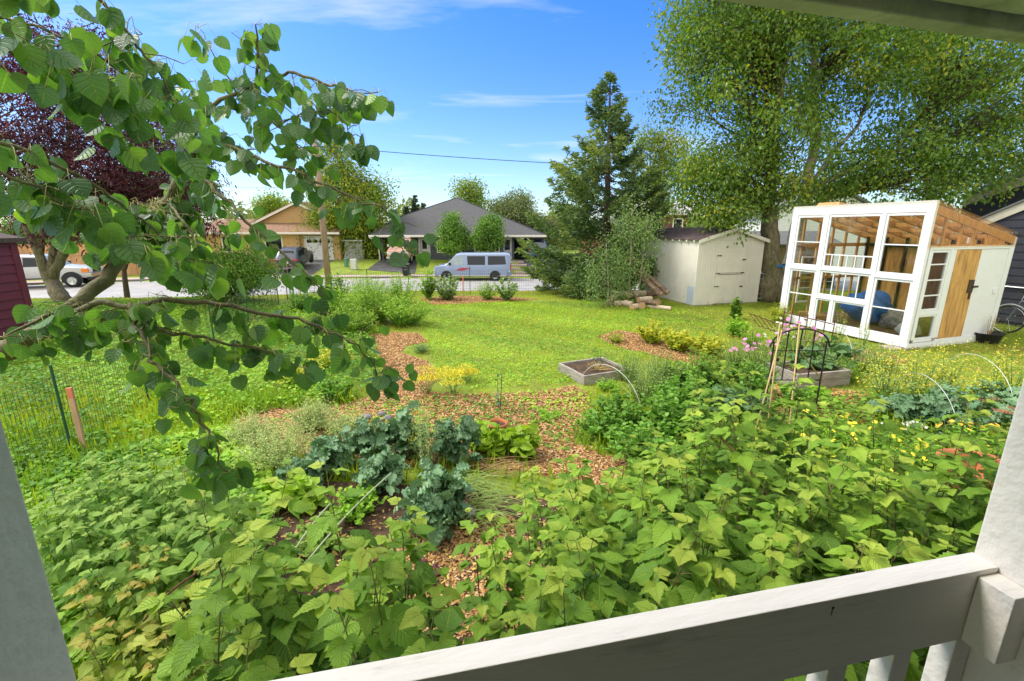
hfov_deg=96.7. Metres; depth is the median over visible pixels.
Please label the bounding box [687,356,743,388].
garden plant
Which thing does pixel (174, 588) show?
bare cane
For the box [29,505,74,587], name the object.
raspberry cane
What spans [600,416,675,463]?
garden plant
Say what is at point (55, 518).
raspberry cane
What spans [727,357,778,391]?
garden plant
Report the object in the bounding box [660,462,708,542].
raspberry cane
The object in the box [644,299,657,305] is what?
firewood log
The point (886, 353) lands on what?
garden plant
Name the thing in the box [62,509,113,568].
raspberry cane
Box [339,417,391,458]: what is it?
kale plant
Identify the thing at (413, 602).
raspberry cane
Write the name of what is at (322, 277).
kerb
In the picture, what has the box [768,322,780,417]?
bamboo cane
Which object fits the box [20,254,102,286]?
pickup truck
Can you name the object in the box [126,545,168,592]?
raspberry cane
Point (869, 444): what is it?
calendula
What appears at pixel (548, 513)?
raspberry cane
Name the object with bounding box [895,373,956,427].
plastic hoop
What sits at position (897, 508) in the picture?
raspberry cane
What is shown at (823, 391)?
garden plant
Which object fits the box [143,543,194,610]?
raspberry cane
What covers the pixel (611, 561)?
raspberry cane
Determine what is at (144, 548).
raspberry cane
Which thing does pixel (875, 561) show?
raspberry cane
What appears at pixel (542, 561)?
raspberry cane
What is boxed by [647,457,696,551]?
raspberry cane
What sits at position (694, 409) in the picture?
raspberry cane
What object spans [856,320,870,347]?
flowering plant
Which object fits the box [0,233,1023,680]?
ground
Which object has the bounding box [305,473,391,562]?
bare cane
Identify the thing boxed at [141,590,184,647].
raspberry cane
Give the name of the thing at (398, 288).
tall herb
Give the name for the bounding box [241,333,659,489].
mulch path
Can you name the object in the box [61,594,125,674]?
raspberry cane
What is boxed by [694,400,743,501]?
raspberry cane
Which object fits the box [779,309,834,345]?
iron fence panel
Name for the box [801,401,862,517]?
raspberry cane
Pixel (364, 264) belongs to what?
front lawn
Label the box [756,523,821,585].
raspberry cane
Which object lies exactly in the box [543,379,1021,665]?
ground cover
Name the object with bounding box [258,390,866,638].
fallen leaves
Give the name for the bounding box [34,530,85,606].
raspberry cane
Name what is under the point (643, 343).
mulch path
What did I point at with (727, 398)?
garden plant
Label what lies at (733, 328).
garden plant
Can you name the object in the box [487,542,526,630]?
raspberry cane
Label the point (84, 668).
raspberry cane
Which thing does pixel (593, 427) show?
garden plant
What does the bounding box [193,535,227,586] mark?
raspberry cane
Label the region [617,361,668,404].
garden plant
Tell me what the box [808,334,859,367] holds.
garden plant
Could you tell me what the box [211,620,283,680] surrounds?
raspberry cane
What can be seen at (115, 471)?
raspberry cane
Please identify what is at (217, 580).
raspberry cane
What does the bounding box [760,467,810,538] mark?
raspberry cane
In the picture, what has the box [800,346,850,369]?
garden plant
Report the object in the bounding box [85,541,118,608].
raspberry cane
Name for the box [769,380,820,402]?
garden plant
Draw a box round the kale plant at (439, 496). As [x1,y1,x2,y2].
[393,456,474,545]
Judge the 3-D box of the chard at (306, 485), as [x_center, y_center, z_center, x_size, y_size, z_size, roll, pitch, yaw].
[-1.932,1.401,4.148,0.436,0.324,0.460,-12,18,-39]
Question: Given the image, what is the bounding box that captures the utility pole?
[312,139,331,284]
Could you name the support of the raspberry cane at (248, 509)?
on the ground at (336, 267)
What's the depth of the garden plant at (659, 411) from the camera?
5.51 m
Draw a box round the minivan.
[522,240,546,258]
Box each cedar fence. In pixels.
[18,244,87,255]
[66,253,241,275]
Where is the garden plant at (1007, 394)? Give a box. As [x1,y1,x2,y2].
[968,379,1020,408]
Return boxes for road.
[28,278,857,298]
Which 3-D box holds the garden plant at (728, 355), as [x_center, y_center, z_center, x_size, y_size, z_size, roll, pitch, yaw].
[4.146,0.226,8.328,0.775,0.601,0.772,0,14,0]
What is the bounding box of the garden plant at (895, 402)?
[866,393,947,427]
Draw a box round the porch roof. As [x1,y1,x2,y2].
[717,0,1023,43]
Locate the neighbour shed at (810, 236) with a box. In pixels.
[749,231,842,287]
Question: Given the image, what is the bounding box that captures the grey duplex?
[368,197,545,259]
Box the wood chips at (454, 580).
[272,482,556,642]
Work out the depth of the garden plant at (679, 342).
9.36 m
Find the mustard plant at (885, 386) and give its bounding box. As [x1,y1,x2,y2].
[853,338,927,398]
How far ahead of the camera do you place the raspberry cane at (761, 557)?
1.85 m
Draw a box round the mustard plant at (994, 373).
[983,345,1009,384]
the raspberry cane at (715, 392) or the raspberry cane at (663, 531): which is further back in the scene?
the raspberry cane at (715, 392)
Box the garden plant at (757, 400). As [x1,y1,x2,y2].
[716,383,772,415]
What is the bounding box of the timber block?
[798,311,826,319]
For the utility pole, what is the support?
on the ground at (336, 267)
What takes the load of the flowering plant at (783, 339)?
on the ground at (336, 267)
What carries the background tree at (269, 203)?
on the ground at (336, 267)
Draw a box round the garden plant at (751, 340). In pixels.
[737,323,770,347]
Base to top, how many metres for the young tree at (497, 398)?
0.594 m
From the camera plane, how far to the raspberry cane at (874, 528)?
2.49 m
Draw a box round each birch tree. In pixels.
[288,118,406,258]
[615,110,700,228]
[627,0,861,302]
[740,12,1023,299]
[873,31,1023,221]
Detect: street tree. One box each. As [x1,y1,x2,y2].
[429,210,473,259]
[468,208,508,251]
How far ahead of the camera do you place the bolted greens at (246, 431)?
5.23 m
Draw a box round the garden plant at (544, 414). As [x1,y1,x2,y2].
[524,407,562,425]
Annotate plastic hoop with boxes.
[578,364,638,399]
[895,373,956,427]
[941,354,1012,394]
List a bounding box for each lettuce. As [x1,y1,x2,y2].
[456,415,489,451]
[477,422,516,459]
[505,423,541,462]
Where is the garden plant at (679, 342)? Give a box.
[658,329,697,350]
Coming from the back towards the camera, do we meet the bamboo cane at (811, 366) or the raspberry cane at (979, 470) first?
the bamboo cane at (811, 366)
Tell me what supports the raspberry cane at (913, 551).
on the ground at (336, 267)
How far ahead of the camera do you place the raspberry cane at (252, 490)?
3.34 m
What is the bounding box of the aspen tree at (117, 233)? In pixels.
[0,0,435,504]
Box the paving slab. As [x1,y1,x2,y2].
[511,264,526,266]
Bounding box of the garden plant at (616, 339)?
[606,332,625,342]
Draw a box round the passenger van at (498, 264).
[433,252,511,280]
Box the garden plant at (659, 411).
[629,390,702,435]
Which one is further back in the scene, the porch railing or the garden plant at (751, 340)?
the garden plant at (751, 340)
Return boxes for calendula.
[790,409,870,445]
[812,444,903,490]
[831,420,937,468]
[883,438,942,475]
[935,419,1004,453]
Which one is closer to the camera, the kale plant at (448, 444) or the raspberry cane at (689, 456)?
the raspberry cane at (689, 456)
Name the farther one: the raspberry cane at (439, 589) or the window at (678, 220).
the window at (678, 220)
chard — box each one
[253,473,299,518]
[278,474,328,515]
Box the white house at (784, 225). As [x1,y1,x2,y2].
[733,182,871,278]
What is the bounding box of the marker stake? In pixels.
[66,387,86,450]
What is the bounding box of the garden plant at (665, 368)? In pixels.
[639,346,687,390]
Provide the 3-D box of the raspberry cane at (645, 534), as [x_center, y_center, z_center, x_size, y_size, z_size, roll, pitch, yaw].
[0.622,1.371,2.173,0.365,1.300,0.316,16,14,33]
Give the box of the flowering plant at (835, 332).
[834,311,848,343]
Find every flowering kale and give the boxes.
[349,392,375,436]
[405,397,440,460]
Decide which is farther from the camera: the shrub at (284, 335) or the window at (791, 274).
the window at (791, 274)
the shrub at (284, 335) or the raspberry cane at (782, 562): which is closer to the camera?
the raspberry cane at (782, 562)
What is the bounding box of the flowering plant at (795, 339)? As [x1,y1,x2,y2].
[775,317,823,358]
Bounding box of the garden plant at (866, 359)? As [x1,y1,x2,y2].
[849,342,886,373]
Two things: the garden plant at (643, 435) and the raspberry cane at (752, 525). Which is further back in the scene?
the garden plant at (643, 435)
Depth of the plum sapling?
20.40 m
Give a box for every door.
[305,237,332,259]
[418,237,430,259]
[503,237,511,259]
[714,248,745,302]
[937,249,981,338]
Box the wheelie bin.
[402,263,410,274]
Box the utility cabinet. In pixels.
[350,259,357,269]
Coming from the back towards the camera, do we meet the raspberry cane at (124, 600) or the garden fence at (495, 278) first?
the garden fence at (495, 278)
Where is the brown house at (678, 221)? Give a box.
[631,202,693,259]
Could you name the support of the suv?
on the driveway at (314, 266)
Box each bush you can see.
[559,260,594,298]
[564,269,610,300]
[586,269,627,298]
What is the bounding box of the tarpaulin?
[838,290,893,323]
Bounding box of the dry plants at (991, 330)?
[985,314,1000,333]
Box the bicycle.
[994,292,1023,332]
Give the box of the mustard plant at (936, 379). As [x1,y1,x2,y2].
[919,338,981,389]
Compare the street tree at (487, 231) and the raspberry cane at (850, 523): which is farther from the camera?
the street tree at (487, 231)
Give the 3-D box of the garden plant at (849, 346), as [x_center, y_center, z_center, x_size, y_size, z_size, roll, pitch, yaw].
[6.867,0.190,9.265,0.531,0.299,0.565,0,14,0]
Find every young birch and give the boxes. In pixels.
[573,228,637,307]
[596,194,658,300]
[604,200,670,302]
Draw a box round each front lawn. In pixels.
[346,259,380,269]
[416,260,518,273]
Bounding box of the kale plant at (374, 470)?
[349,444,410,495]
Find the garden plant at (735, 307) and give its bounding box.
[727,297,742,318]
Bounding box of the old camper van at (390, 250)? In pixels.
[386,237,417,262]
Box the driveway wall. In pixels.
[258,258,274,270]
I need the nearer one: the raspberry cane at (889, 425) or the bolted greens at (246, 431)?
the raspberry cane at (889, 425)
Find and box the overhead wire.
[322,146,958,195]
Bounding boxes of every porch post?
[0,419,76,680]
[921,380,1023,680]
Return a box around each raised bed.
[558,357,628,384]
[765,359,851,388]
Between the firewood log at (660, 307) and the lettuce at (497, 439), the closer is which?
the lettuce at (497, 439)
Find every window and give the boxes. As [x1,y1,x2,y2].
[220,235,232,252]
[264,235,282,248]
[672,218,682,226]
[785,268,815,319]
[792,215,824,266]
[795,256,816,302]
[813,298,830,322]
[817,270,870,301]
[822,214,881,270]
[830,301,864,329]
[865,277,912,337]
[876,213,926,276]
[913,314,935,339]
[920,250,950,311]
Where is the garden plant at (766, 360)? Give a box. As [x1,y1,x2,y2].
[753,347,793,377]
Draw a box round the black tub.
[975,331,1005,343]
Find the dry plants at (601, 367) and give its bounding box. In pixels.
[587,361,611,370]
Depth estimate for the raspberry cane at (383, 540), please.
2.17 m
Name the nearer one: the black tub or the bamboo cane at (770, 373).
the bamboo cane at (770, 373)
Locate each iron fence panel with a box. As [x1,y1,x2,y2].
[748,312,785,335]
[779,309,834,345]
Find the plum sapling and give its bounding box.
[121,242,149,297]
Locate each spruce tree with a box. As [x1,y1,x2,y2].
[402,206,409,214]
[409,195,419,212]
[514,70,670,301]
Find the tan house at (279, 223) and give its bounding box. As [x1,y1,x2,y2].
[205,201,346,259]
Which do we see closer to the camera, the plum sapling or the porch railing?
the porch railing
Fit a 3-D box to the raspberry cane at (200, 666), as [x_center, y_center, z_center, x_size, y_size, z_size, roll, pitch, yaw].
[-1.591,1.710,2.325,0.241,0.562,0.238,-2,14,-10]
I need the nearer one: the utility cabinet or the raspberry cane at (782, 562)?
the raspberry cane at (782, 562)
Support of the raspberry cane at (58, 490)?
on the ground at (336, 267)
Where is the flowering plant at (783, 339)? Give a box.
[764,316,795,356]
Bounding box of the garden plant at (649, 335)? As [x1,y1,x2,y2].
[634,318,672,342]
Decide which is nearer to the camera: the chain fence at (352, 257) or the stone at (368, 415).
the stone at (368, 415)
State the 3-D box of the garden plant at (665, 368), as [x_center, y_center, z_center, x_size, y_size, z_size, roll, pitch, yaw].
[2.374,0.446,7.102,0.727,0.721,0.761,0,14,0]
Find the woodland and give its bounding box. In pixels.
[0,197,913,245]
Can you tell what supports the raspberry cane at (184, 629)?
on the ground at (336, 267)
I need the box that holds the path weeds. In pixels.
[259,389,591,465]
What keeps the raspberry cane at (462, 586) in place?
on the ground at (336, 267)
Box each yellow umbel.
[406,364,444,392]
[432,365,466,393]
[454,363,480,382]
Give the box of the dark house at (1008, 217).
[950,170,1023,327]
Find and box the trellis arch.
[764,328,830,415]
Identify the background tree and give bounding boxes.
[0,210,49,244]
[242,188,290,218]
[444,173,492,207]
[483,192,524,222]
[494,184,543,226]
[520,208,566,249]
[546,209,580,249]
[680,213,749,230]
[937,167,989,221]
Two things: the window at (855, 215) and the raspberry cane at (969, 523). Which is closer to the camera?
the raspberry cane at (969, 523)
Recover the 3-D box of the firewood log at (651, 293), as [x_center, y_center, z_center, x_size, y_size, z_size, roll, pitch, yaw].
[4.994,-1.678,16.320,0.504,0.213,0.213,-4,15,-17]
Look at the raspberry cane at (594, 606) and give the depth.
1.70 m
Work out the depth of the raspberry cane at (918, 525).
2.12 m
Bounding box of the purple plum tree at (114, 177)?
[0,12,239,304]
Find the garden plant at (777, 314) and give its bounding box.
[766,301,790,323]
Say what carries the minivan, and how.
on the driveway at (528, 263)
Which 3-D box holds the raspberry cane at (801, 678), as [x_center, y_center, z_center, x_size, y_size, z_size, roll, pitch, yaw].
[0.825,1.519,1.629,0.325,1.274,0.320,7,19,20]
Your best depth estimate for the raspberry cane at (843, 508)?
2.29 m
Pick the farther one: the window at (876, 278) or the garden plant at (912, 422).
the window at (876, 278)
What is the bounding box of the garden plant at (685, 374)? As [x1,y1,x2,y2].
[657,360,701,386]
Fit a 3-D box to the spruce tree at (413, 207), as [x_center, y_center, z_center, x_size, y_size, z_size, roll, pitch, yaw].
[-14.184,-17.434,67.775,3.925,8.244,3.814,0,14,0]
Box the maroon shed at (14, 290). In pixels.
[0,233,32,339]
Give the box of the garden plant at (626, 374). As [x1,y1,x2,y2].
[613,352,647,382]
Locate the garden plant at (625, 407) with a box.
[587,388,652,428]
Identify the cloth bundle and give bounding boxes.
[878,307,903,327]
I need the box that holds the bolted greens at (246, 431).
[216,401,284,452]
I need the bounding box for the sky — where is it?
[0,0,1023,227]
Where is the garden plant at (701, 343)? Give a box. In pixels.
[687,331,729,356]
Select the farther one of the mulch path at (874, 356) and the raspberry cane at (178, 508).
the mulch path at (874, 356)
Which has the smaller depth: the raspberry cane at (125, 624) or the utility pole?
the raspberry cane at (125, 624)
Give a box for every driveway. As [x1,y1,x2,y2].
[268,260,332,275]
[368,257,416,273]
[514,257,571,273]
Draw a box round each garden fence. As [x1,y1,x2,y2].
[0,277,279,473]
[284,266,594,304]
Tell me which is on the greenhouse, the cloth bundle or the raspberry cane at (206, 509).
the cloth bundle
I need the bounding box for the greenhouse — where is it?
[779,200,1016,350]
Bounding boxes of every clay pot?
[487,418,507,430]
[936,448,1000,490]
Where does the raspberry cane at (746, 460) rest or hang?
on the ground at (336, 267)
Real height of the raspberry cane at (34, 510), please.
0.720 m
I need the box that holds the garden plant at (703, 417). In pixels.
[666,399,724,434]
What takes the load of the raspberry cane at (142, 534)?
on the ground at (336, 267)
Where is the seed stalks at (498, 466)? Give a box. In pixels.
[470,456,547,477]
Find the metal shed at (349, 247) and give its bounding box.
[342,240,369,258]
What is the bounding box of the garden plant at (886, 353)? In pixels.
[858,343,912,369]
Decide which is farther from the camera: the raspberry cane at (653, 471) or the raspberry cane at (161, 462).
the raspberry cane at (161, 462)
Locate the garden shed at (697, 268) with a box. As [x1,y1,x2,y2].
[640,227,769,305]
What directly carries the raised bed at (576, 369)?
on the ground at (336, 267)
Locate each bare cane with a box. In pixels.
[142,568,204,621]
[295,503,330,547]
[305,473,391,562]
[721,438,778,512]
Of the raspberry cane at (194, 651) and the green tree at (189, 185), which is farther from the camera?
the green tree at (189, 185)
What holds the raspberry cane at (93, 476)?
on the ground at (336, 267)
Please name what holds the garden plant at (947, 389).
on the ground at (336, 267)
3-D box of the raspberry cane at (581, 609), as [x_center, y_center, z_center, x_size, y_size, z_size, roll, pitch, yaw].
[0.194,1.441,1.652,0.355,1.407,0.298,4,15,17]
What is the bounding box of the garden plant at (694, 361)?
[679,347,714,370]
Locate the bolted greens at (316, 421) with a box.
[278,393,341,438]
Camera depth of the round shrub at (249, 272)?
14.57 m
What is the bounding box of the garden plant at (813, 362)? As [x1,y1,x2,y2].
[786,344,836,369]
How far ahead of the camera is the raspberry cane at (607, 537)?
2.47 m
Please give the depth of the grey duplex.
42.69 m
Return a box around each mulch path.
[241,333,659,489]
[423,296,537,304]
[596,330,705,364]
[766,384,877,435]
[817,343,904,368]
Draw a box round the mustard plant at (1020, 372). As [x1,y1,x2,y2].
[995,338,1023,386]
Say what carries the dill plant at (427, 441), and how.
on the ground at (336, 267)
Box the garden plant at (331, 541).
[284,511,351,556]
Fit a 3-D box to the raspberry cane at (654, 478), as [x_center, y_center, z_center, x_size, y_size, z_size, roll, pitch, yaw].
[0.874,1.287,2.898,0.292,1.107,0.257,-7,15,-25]
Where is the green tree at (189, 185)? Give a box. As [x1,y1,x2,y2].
[98,142,235,242]
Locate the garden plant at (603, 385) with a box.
[596,377,622,391]
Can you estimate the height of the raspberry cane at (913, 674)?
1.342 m
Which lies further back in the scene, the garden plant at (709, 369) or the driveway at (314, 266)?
the driveway at (314, 266)
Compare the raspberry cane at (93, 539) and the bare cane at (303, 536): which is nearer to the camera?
the bare cane at (303, 536)
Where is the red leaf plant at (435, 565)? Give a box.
[408,558,438,575]
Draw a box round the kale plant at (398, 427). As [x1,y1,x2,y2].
[382,400,427,456]
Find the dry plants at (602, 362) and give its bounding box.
[593,353,607,363]
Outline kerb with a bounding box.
[27,276,530,284]
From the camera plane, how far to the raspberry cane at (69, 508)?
3.19 m
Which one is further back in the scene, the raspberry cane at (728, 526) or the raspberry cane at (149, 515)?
the raspberry cane at (149, 515)
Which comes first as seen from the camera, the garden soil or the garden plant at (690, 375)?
the garden soil
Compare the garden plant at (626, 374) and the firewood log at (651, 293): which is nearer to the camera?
the garden plant at (626, 374)
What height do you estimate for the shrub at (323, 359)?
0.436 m
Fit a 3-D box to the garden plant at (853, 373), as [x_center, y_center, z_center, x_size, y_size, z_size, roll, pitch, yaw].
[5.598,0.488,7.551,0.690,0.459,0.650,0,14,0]
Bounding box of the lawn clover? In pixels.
[417,299,727,389]
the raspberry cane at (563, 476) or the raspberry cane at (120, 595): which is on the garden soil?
the raspberry cane at (563, 476)
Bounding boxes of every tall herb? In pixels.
[291,305,343,335]
[309,281,365,317]
[328,304,379,334]
[340,279,403,324]
[342,272,393,305]
[378,293,434,327]
[379,271,419,304]
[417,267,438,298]
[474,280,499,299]
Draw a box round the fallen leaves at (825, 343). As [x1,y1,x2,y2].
[440,301,1022,394]
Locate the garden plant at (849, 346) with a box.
[839,342,863,354]
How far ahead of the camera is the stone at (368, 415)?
6.09 m
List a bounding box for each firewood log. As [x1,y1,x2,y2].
[612,301,622,305]
[613,291,636,297]
[622,300,633,306]
[630,304,638,309]
[635,270,663,296]
[635,291,645,295]
[636,296,652,301]
[637,300,645,308]
[640,269,669,294]
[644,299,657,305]
[646,291,656,295]
[647,305,671,310]
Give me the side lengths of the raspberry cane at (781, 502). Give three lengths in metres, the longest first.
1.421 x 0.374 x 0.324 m
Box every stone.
[362,413,371,418]
[377,411,386,416]
[383,415,392,420]
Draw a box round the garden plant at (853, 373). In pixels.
[832,356,872,382]
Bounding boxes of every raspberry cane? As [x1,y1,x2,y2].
[25,498,72,577]
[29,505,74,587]
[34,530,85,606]
[36,492,74,563]
[37,494,70,551]
[38,486,80,544]
[45,510,95,598]
[49,482,98,538]
[49,525,106,635]
[57,490,105,542]
[58,494,115,546]
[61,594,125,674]
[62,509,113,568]
[62,511,106,567]
[62,578,128,646]
[65,555,137,609]
[66,490,113,544]
[67,455,107,516]
[67,624,134,680]
[70,576,115,636]
[73,633,124,680]
[79,451,110,526]
[80,464,113,530]
[81,521,122,567]
[85,477,131,545]
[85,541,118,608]
[86,616,145,669]
[87,540,135,645]
[91,497,135,565]
[99,577,142,634]
[103,512,160,569]
[104,473,152,530]
[104,512,150,552]
[105,473,141,513]
[107,459,144,511]
[108,632,162,680]
[110,525,163,591]
[111,509,158,594]
[112,446,141,511]
[113,473,157,524]
[113,580,166,651]
[114,499,166,555]
[114,558,161,639]
[118,542,158,619]
[118,576,160,656]
[122,624,163,680]
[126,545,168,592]
[127,470,154,512]
[129,578,241,680]
[131,435,160,493]
[132,468,182,518]
[133,559,187,643]
[135,647,167,680]
[136,452,174,499]
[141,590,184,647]
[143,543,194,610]
[144,547,182,604]
[146,469,180,542]
[146,516,186,589]
[146,629,200,675]
[152,518,195,575]
[153,473,186,499]
[154,484,188,550]
[156,502,189,564]
[159,473,188,565]
[159,547,266,680]
[159,574,190,610]
[160,450,196,517]
[163,463,190,483]
[169,477,197,516]
[171,489,267,649]
[172,486,201,547]
[175,502,203,581]
[175,503,205,578]
[176,582,195,619]
[182,648,213,680]
[184,493,211,529]
[184,502,221,586]
[184,521,217,579]
[188,652,217,678]
[189,568,224,616]
[190,566,216,615]
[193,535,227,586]
[194,490,226,536]
[195,525,284,663]
[197,460,268,591]
[202,641,215,669]
[204,516,313,674]
[205,490,242,564]
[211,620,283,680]
[221,492,252,558]
[224,494,263,552]
[225,484,260,520]
[227,545,318,675]
[235,639,294,680]
[236,508,259,532]
[237,459,313,624]
[243,507,304,590]
[244,528,275,563]
[244,558,331,674]
[275,558,334,675]
[285,653,316,677]
[292,588,404,668]
[305,461,378,621]
[305,555,390,665]
[319,547,417,669]
[336,536,424,664]
[342,544,375,623]
[370,586,430,643]
[371,517,425,599]
[378,496,439,640]
[387,511,439,618]
[399,595,466,656]
[417,624,432,641]
[423,567,465,646]
[451,507,495,640]
[462,595,500,644]
[470,528,523,636]
[480,509,524,629]
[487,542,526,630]
[487,618,514,637]
[497,610,538,630]
[509,493,544,596]
[511,554,543,613]
[514,565,571,635]
[519,490,553,576]
[520,466,560,567]
[527,565,594,626]
[529,530,566,600]
[536,521,603,618]
[537,534,567,587]
[539,492,574,565]
[543,488,587,595]
[543,609,563,628]
[549,478,618,611]
[550,446,576,507]
[551,530,627,627]
[555,454,598,523]
[564,496,594,585]
[567,527,636,625]
[568,458,601,570]
[568,562,596,600]
[572,530,610,595]
[573,474,604,543]
[575,503,621,599]
[585,513,626,611]
[589,575,626,619]
[593,469,625,525]
[600,434,643,524]
[602,483,633,576]
[607,477,672,598]
[607,490,632,576]
[608,463,657,581]
[610,469,638,523]
[612,482,630,560]
[614,502,686,608]
[627,426,667,510]
[627,444,676,598]
[628,504,681,598]
[628,504,729,614]
[632,567,684,613]
[633,600,657,612]
[634,456,662,513]
[637,454,680,587]
[637,457,712,600]
[641,459,676,518]
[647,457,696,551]
[656,442,703,514]
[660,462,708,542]
[669,484,747,586]
[669,532,740,596]
[670,420,708,492]
[674,517,737,604]
[675,400,714,503]
[677,377,719,494]
[677,435,728,522]
[678,418,728,513]
[681,488,738,559]
[687,549,747,600]
[694,360,745,506]
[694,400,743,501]
[705,397,739,507]
[706,497,765,594]
[709,398,780,572]
[711,494,754,591]
[711,595,726,599]
[721,419,769,504]
[723,442,772,558]
[727,440,789,533]
[727,472,783,561]
[727,482,817,593]
[727,502,805,593]
[727,535,774,581]
[728,540,801,591]
[729,371,785,546]
[730,457,778,533]
[738,393,778,508]
[739,429,787,514]
[749,532,801,586]
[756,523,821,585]
[757,374,813,482]
[758,363,821,521]
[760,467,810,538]
[768,459,859,582]
[770,529,822,576]
[773,517,826,582]
[774,474,841,580]
[776,419,832,572]
[777,401,827,527]
[777,452,830,531]
[781,675,806,680]
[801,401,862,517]
[804,425,879,579]
[806,557,866,680]
[807,477,852,572]
[814,478,882,575]
[816,514,890,572]
[816,531,890,575]
[824,565,854,576]
[834,471,901,569]
[841,398,919,527]
[844,478,920,575]
[845,664,857,680]
[848,463,911,539]
[853,486,903,561]
[854,529,931,571]
[858,661,923,680]
[860,558,925,680]
[867,449,930,564]
[882,479,974,566]
[893,519,943,566]
[899,444,982,558]
[904,417,964,535]
[908,392,988,554]
[912,538,952,660]
[918,502,988,666]
[919,437,998,552]
[922,525,976,663]
[924,394,1008,553]
[947,437,1005,529]
[949,441,1005,554]
[951,444,993,524]
[952,483,987,553]
[967,521,982,552]
[975,446,1003,515]
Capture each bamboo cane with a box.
[753,330,782,440]
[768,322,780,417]
[786,323,799,447]
[800,351,823,382]
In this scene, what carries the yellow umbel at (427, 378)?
on the ground at (336, 267)
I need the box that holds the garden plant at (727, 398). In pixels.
[695,382,754,422]
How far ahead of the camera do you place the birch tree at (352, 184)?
42.01 m
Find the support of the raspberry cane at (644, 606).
on the ground at (336, 267)
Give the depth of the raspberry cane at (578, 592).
2.43 m
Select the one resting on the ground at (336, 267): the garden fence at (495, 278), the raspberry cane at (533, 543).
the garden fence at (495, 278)
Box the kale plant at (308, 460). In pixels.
[272,447,326,487]
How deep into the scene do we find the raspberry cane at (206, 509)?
3.20 m
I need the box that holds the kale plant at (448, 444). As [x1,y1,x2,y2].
[430,414,482,473]
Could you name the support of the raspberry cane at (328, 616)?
on the ground at (336, 267)
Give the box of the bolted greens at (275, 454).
[225,411,315,476]
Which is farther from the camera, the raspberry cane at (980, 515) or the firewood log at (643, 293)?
the firewood log at (643, 293)
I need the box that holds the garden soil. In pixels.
[240,481,578,643]
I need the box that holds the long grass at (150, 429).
[0,381,1022,680]
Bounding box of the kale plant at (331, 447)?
[310,432,357,477]
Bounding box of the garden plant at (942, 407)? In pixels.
[891,390,1002,434]
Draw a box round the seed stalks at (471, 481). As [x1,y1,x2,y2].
[463,467,513,503]
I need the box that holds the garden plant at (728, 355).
[716,338,759,367]
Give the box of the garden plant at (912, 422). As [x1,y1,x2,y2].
[881,421,941,439]
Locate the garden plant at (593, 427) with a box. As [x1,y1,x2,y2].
[574,405,630,439]
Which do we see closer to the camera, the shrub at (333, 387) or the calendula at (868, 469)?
the calendula at (868, 469)
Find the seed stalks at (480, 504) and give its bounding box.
[460,482,526,537]
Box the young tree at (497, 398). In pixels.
[494,370,503,408]
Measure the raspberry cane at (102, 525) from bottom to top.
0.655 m
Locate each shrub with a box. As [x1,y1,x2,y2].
[167,240,286,303]
[269,324,296,340]
[271,365,324,386]
[281,289,319,312]
[307,348,353,367]
[311,375,352,401]
[323,272,351,299]
[434,273,458,299]
[493,277,519,299]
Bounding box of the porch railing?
[271,552,1023,680]
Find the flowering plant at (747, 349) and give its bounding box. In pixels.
[729,333,787,370]
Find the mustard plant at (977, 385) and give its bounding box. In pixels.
[964,359,1007,397]
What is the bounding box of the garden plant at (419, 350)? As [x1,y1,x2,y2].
[411,342,429,352]
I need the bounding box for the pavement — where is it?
[27,274,529,282]
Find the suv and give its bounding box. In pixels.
[274,245,313,269]
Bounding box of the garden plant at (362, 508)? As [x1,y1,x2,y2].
[324,484,388,524]
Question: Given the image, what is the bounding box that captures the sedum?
[954,397,1015,426]
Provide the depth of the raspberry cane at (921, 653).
1.90 m
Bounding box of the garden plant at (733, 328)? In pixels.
[720,314,752,336]
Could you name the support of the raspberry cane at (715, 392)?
on the ground at (336, 267)
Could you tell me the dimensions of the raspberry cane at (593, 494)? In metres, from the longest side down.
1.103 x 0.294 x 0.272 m
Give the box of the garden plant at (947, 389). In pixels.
[919,382,1016,422]
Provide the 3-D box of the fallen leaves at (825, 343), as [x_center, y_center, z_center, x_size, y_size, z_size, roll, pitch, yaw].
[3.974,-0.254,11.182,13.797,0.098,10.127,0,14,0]
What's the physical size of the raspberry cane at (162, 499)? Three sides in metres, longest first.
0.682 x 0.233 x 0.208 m
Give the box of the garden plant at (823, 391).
[801,385,845,400]
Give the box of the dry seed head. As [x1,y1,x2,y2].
[466,508,475,523]
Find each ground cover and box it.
[0,295,380,494]
[12,423,272,674]
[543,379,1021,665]
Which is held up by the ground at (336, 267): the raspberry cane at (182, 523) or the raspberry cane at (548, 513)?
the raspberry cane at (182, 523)
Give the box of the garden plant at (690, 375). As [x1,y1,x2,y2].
[668,370,724,402]
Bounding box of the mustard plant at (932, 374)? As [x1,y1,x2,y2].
[887,341,960,394]
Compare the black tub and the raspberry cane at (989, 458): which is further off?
the black tub
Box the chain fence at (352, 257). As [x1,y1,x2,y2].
[344,249,364,266]
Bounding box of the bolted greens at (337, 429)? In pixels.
[323,406,367,438]
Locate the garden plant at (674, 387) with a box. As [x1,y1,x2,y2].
[644,373,707,413]
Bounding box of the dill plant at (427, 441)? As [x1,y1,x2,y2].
[415,408,437,472]
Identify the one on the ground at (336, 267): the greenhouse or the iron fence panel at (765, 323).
the greenhouse

